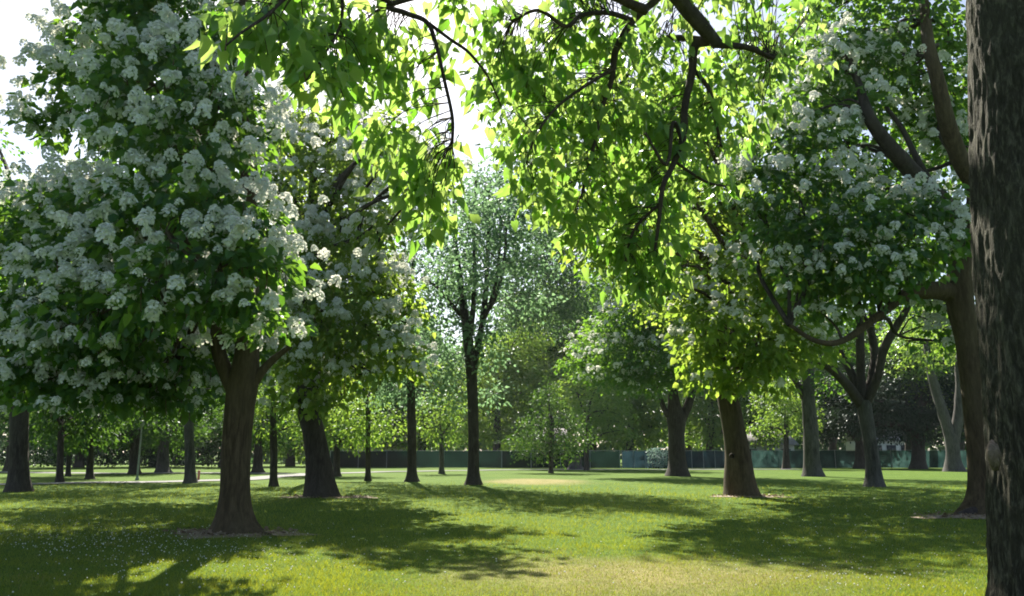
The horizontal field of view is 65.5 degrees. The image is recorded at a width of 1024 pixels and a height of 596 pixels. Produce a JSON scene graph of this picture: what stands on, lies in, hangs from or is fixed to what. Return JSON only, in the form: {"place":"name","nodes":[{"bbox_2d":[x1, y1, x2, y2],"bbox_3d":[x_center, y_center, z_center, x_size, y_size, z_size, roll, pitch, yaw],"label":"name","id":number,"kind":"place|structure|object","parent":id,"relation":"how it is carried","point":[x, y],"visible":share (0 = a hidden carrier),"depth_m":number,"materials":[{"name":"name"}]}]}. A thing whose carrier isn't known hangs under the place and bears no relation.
{"place":"outdoors","nodes":[
{"label":"outdoors","id":0,"kind":"place"},
{"bbox_2d":[30,472,304,473],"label":"path","id":1,"kind":"structure","parent":0,"point":[163,472],"depth_m":68.13,"materials":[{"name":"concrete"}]},
{"bbox_2d":[0,469,719,484],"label":"path","id":2,"kind":"structure","parent":0,"point":[264,477],"depth_m":55.60,"materials":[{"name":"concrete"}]},
{"bbox_2d":[0,0,974,454],"label":"sky","id":3,"kind":"structure","parent":0,"point":[14,26],"materials":[{"name":"white"}]},
{"bbox_2d":[0,455,987,595],"bbox_3d":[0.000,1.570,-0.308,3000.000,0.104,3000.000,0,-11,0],"label":"ground","id":4,"kind":"structure","parent":0,"point":[899,477],"depth_m":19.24,"materials":[{"name":"green plant"}]},
{"bbox_2d":[0,118,47,491],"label":"dark trunked tree","id":5,"kind":"object","parent":4,"relation":"on","point":[18,477],"visible":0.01,"depth_m":34.91,"materials":[{"name":"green plant"}]},
{"bbox_2d":[0,357,47,470],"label":"tree","id":6,"kind":"object","parent":4,"relation":"on","point":[6,429],"visible":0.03,"depth_m":75.90,"materials":[{"name":"green plant"}]},
{"bbox_2d":[1,400,131,481],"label":"park tree","id":7,"kind":"object","parent":4,"relation":"on","point":[65,424],"visible":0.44,"depth_m":46.35,"materials":[{"name":"green plant"}]},
{"bbox_2d":[5,411,132,475],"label":"park tree","id":8,"kind":"object","parent":4,"relation":"on","point":[68,466],"visible":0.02,"depth_m":58.00,"materials":[{"name":"green plant"}]},
{"bbox_2d":[29,401,132,478],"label":"park tree","id":9,"kind":"object","parent":4,"relation":"on","point":[89,474],"visible":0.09,"depth_m":52.26,"materials":[{"name":"green plant"}]},
{"bbox_2d":[29,429,148,467],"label":"tree","id":10,"kind":"object","parent":4,"relation":"on","point":[80,463],"visible":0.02,"depth_m":95.55,"materials":[{"name":"green plant"}]},
{"bbox_2d":[0,446,219,466],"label":"hedge","id":11,"kind":"object","parent":4,"relation":"on","point":[39,458],"visible":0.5,"depth_m":98.06,"materials":[{"name":"green plant"}]},
{"bbox_2d":[94,408,182,474],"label":"park tree","id":12,"kind":"object","parent":4,"relation":"on","point":[134,435],"visible":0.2,"depth_m":64.23,"materials":[{"name":"green plant"}]},
{"bbox_2d":[135,420,143,479],"bbox_3d":[-23.392,9.571,50.029,0.282,3.720,0.269,0,-11,0],"label":"lamp post","id":13,"kind":"object","parent":4,"relation":"on","point":[137,474],"visible":0.96,"depth_m":49.96,"materials":[{"name":"metal"}]},
{"bbox_2d":[111,386,219,466],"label":"tree","id":14,"kind":"object","parent":4,"relation":"on","point":[169,443],"visible":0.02,"depth_m":101.16,"materials":[{"name":"green plant"}]},
{"bbox_2d":[122,400,214,471],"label":"park tree","id":15,"kind":"object","parent":4,"relation":"on","point":[163,464],"visible":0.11,"depth_m":71.28,"materials":[{"name":"green plant"}]},
{"bbox_2d":[84,175,276,482],"bbox_3d":[-21.794,1.159,48.550,14.344,19.751,11.348,0,-11,0],"label":"park tree","id":16,"kind":"object","parent":4,"relation":"on","point":[190,475],"visible":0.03,"depth_m":47.05,"materials":[{"name":"green plant"}]},
{"bbox_2d":[0,0,361,536],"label":"catalpa tree","id":17,"kind":"object","parent":4,"relation":"on","point":[104,264],"visible":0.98,"depth_m":15.13,"materials":[{"name":"green plant"}]},
{"bbox_2d":[127,165,332,329],"bbox_3d":[-12.838,0.807,31.378,10.819,13.884,6.210,-2,-11,9],"label":"shade tree","id":18,"kind":"object","parent":4,"relation":"on","point":[274,176],"depth_m":31.42,"materials":[{"name":"green plant"}]},
{"bbox_2d":[175,383,296,466],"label":"tree","id":19,"kind":"object","parent":4,"relation":"on","point":[216,441],"visible":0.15,"depth_m":97.05,"materials":[{"name":"green plant"}]},
{"bbox_2d":[169,529,317,538],"bbox_3d":[-5.427,4.757,16.178,2.889,0.069,2.239,4,-12,-21],"label":"dirt patch","id":20,"kind":"object","parent":4,"relation":"on","point":[219,535],"visible":0.35,"depth_m":15.58,"materials":[{"name":"brown soil"}]},
{"bbox_2d":[200,393,302,472],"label":"park tree","id":21,"kind":"object","parent":4,"relation":"on","point":[257,466],"visible":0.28,"depth_m":69.48,"materials":[{"name":"green plant"}]},
{"bbox_2d":[252,372,302,486],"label":"park tree","id":22,"kind":"object","parent":4,"relation":"on","point":[272,432],"visible":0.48,"depth_m":40.31,"materials":[{"name":"green plant"}]},
{"bbox_2d":[251,381,374,465],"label":"tree","id":23,"kind":"object","parent":4,"relation":"on","point":[290,453],"visible":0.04,"depth_m":105.26,"materials":[{"name":"green plant"}]},
{"bbox_2d":[281,495,377,497],"bbox_3d":[-7.046,7.609,30.533,3.831,0.055,1.966,2,-11,-9],"label":"dirt patch","id":24,"kind":"object","parent":4,"relation":"on","point":[329,497],"visible":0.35,"depth_m":30.01,"materials":[{"name":"brown soil"}]},
{"bbox_2d":[196,78,472,497],"bbox_3d":[-7.030,-0.689,32.047,19.734,17.210,10.764,-9,-14,39],"label":"catalpa tree","id":25,"kind":"object","parent":4,"relation":"on","point":[342,234],"visible":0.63,"depth_m":28.59,"materials":[{"name":"green plant"}]},
{"bbox_2d":[280,383,403,476],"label":"park tree","id":26,"kind":"object","parent":4,"relation":"on","point":[336,447],"visible":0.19,"depth_m":58.09,"materials":[{"name":"green plant"}]},
{"bbox_2d":[293,343,418,451],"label":"tree","id":27,"kind":"object","parent":4,"relation":"on","point":[395,413],"visible":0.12,"depth_m":109.64,"materials":[{"name":"green plant"}]},
{"bbox_2d":[299,171,422,359],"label":"shade tree","id":28,"kind":"object","parent":4,"relation":"on","point":[368,266],"depth_m":48.44,"materials":[{"name":"green plant"}]},
{"bbox_2d":[325,388,416,480],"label":"park tree","id":29,"kind":"object","parent":4,"relation":"on","point":[367,423],"visible":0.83,"depth_m":48.85,"materials":[{"name":"green plant"}]},
{"bbox_2d":[342,436,405,450],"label":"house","id":30,"kind":"structure","parent":4,"relation":"on","point":[390,448],"depth_m":115.92,"materials":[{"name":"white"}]},
{"bbox_2d":[348,292,435,392],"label":"tree","id":31,"kind":"object","parent":4,"relation":"on","point":[384,318],"visible":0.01,"depth_m":122.36,"materials":[{"name":"green plant"}]},
{"bbox_2d":[348,206,464,481],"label":"tall park tree","id":32,"kind":"object","parent":4,"relation":"on","point":[411,473],"visible":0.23,"depth_m":47.68,"materials":[{"name":"green plant"}]},
{"bbox_2d":[370,359,487,450],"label":"tree","id":33,"kind":"object","parent":4,"relation":"on","point":[421,445],"visible":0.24,"depth_m":112.61,"materials":[{"name":"green plant"}]},
{"bbox_2d":[401,387,467,473],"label":"young tree","id":34,"kind":"object","parent":4,"relation":"on","point":[440,446],"visible":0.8,"depth_m":66.19,"materials":[{"name":"green plant"}]},
{"bbox_2d":[330,450,619,467],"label":"screened fence","id":35,"kind":"object","parent":4,"relation":"on","point":[505,459],"visible":0.66,"depth_m":92.64,"materials":[{"name":"fabric"}]},
{"bbox_2d":[0,326,965,462],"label":"woods","id":36,"kind":"object","parent":4,"relation":"on","point":[841,445],"visible":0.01,"depth_m":144.84,"materials":[{"name":"green plant"}]},
{"bbox_2d":[409,101,572,484],"bbox_3d":[-0.636,-1.232,42.644,10.797,22.126,15.028,0,-11,0],"label":"cottonwood tree","id":37,"kind":"object","parent":4,"relation":"on","point":[493,244],"visible":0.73,"depth_m":43.05,"materials":[{"name":"green plant"}]},
{"bbox_2d":[0,496,984,595],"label":"clover flowers","id":38,"kind":"object","parent":4,"relation":"on","point":[371,554],"visible":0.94,"depth_m":12.85,"materials":[{"name":"white plant"}]},
{"bbox_2d":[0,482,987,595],"bbox_3d":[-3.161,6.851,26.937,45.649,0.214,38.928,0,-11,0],"label":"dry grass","id":39,"kind":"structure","parent":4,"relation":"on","point":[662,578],"depth_m":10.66,"materials":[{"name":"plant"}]},
{"bbox_2d":[447,317,561,449],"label":"tree","id":40,"kind":"object","parent":4,"relation":"on","point":[497,421],"visible":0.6,"depth_m":109.94,"materials":[{"name":"green plant"}]},
{"bbox_2d":[494,283,598,447],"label":"tree","id":41,"kind":"object","parent":4,"relation":"on","point":[553,351],"visible":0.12,"depth_m":124.55,"materials":[{"name":"green plant"}]},
{"bbox_2d":[484,222,610,448],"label":"tree","id":42,"kind":"object","parent":4,"relation":"on","point":[567,310],"visible":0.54,"depth_m":104.66,"materials":[{"name":"green plant"}]},
{"bbox_2d":[493,377,603,472],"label":"bushy young tree","id":43,"kind":"object","parent":4,"relation":"on","point":[542,437],"visible":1,"depth_m":67.74,"materials":[{"name":"green plant"}]},
{"bbox_2d":[534,428,566,449],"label":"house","id":44,"kind":"structure","parent":4,"relation":"on","point":[554,437],"depth_m":123.80,"materials":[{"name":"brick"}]},
{"bbox_2d":[162,493,985,535],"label":"bark litter","id":45,"kind":"object","parent":4,"relation":"on","point":[266,528],"visible":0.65,"depth_m":16.80,"materials":[{"name":"brown wood"}]},
{"bbox_2d":[567,455,583,468],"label":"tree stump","id":46,"kind":"object","parent":4,"relation":"on","point":[573,465],"visible":0.71,"depth_m":83.66,"materials":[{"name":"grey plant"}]},
{"bbox_2d":[540,369,644,470],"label":"park tree","id":47,"kind":"object","parent":4,"relation":"on","point":[589,412],"visible":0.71,"depth_m":79.34,"materials":[{"name":"green plant"}]},
{"bbox_2d":[548,277,657,449],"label":"tree","id":48,"kind":"object","parent":4,"relation":"on","point":[594,447],"visible":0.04,"depth_m":119.66,"materials":[{"name":"green plant"}]},
{"bbox_2d":[183,0,1023,595],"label":"catalpa tree","id":49,"kind":"object","parent":4,"relation":"on","point":[995,50],"visible":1,"depth_m":11.71,"materials":[{"name":"green plant"}]},
{"bbox_2d":[550,209,711,476],"bbox_3d":[10.332,2.693,62.199,14.918,21.991,15.870,0,-11,0],"label":"catalpa tree","id":50,"kind":"object","parent":4,"relation":"on","point":[615,349],"visible":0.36,"depth_m":58.72,"materials":[{"name":"green plant"}]},
{"bbox_2d":[566,372,695,454],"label":"tree","id":51,"kind":"object","parent":4,"relation":"on","point":[657,422],"visible":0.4,"depth_m":108.77,"materials":[{"name":"green plant"}]},
{"bbox_2d":[645,447,667,467],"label":"shrub","id":52,"kind":"object","parent":4,"relation":"on","point":[658,457],"visible":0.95,"depth_m":89.75,"materials":[{"name":"green plant"}]},
{"bbox_2d":[624,267,708,449],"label":"tree","id":53,"kind":"object","parent":4,"relation":"on","point":[689,447],"depth_m":121.72,"materials":[{"name":"green plant"}]},
{"bbox_2d":[466,58,869,495],"bbox_3d":[8.552,-1.486,32.090,19.060,18.709,12.881,5,-12,-25],"label":"catalpa tree","id":54,"kind":"object","parent":4,"relation":"on","point":[758,341],"visible":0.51,"depth_m":30.10,"materials":[{"name":"green plant"}]},
{"bbox_2d":[622,450,724,467],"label":"screened fence","id":55,"kind":"object","parent":4,"relation":"on","point":[694,459],"visible":0.49,"depth_m":91.12,"materials":[{"name":"fabric"}]},
{"bbox_2d":[608,184,835,367],"bbox_3d":[12.878,1.813,48.526,13.924,18.467,8.159,0,-11,0],"label":"shade tree","id":56,"kind":"object","parent":4,"relation":"on","point":[668,300],"visible":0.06,"depth_m":48.81,"materials":[{"name":"green plant"}]},
{"bbox_2d":[664,369,801,450],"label":"tree","id":57,"kind":"object","parent":4,"relation":"on","point":[709,417],"visible":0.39,"depth_m":111.40,"materials":[{"name":"green plant"}]},
{"bbox_2d":[713,495,782,497],"bbox_3d":[9.081,7.676,30.884,3.298,0.039,1.807,0,-11,0],"label":"dirt patch","id":58,"kind":"object","parent":4,"relation":"on","point":[748,496],"visible":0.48,"depth_m":30.38,"materials":[{"name":"brown soil"}]},
{"bbox_2d":[747,430,798,457],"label":"house","id":59,"kind":"structure","parent":4,"relation":"on","point":[792,442],"depth_m":114.04,"materials":[{"name":"white"}]},
{"bbox_2d":[746,379,831,468],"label":"park tree","id":60,"kind":"object","parent":4,"relation":"on","point":[786,432],"visible":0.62,"depth_m":87.42,"materials":[{"name":"green plant"}]},
{"bbox_2d":[744,230,869,476],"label":"grey trunked tree","id":61,"kind":"object","parent":4,"relation":"on","point":[812,466],"visible":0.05,"depth_m":58.27,"materials":[{"name":"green plant"}]},
{"bbox_2d":[759,310,909,450],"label":"tree","id":62,"kind":"object","parent":4,"relation":"on","point":[832,446],"visible":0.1,"depth_m":119.76,"materials":[{"name":"green plant"}]},
{"bbox_2d":[699,0,985,514],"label":"catalpa tree","id":63,"kind":"object","parent":4,"relation":"on","point":[872,210],"visible":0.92,"depth_m":21.98,"materials":[{"name":"green plant"}]},
{"bbox_2d":[792,361,902,468],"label":"dark evergreen","id":64,"kind":"object","parent":4,"relation":"on","point":[859,461],"visible":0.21,"depth_m":92.04,"materials":[{"name":"green plant"}]},
{"bbox_2d":[751,450,966,467],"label":"screened fence","id":65,"kind":"object","parent":4,"relation":"on","point":[842,459],"visible":0.52,"depth_m":90.75,"materials":[{"name":"fabric"}]},
{"bbox_2d":[812,159,948,486],"bbox_3d":[17.817,0.859,41.119,12.556,17.470,7.903,0,-11,0],"label":"vase shaped tree","id":66,"kind":"object","parent":4,"relation":"on","point":[860,389],"visible":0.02,"depth_m":40.29,"materials":[{"name":"brown plant"}]},
{"bbox_2d":[820,345,965,468],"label":"dark evergreen","id":67,"kind":"object","parent":4,"relation":"on","point":[917,425],"visible":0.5,"depth_m":87.14,"materials":[{"name":"green plant"}]},
{"bbox_2d":[867,317,955,450],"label":"bright maple","id":68,"kind":"object","parent":4,"relation":"on","point":[900,373],"visible":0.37,"depth_m":89.07,"materials":[{"name":"green plant"}]},
{"bbox_2d":[882,305,964,450],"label":"tree","id":69,"kind":"object","parent":4,"relation":"on","point":[961,443],"depth_m":117.18,"materials":[{"name":"green plant"}]},
{"bbox_2d":[882,299,974,471],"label":"forked tree","id":70,"kind":"object","parent":4,"relation":"on","point":[952,430],"visible":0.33,"depth_m":74.60,"materials":[{"name":"grey plant"}]},
{"bbox_2d":[911,514,985,518],"bbox_3d":[11.836,5.606,20.459,3.246,0.072,2.234,-3,-11,14],"label":"dirt patch","id":71,"kind":"object","parent":4,"relation":"on","point":[956,516],"visible":0.42,"depth_m":19.95,"materials":[{"name":"brown soil"}]},
{"bbox_2d":[841,430,904,450],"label":"house","id":72,"kind":"structure","parent":0,"point":[885,446],"depth_m":110.19,"materials":[{"name":"white"}]}
]}

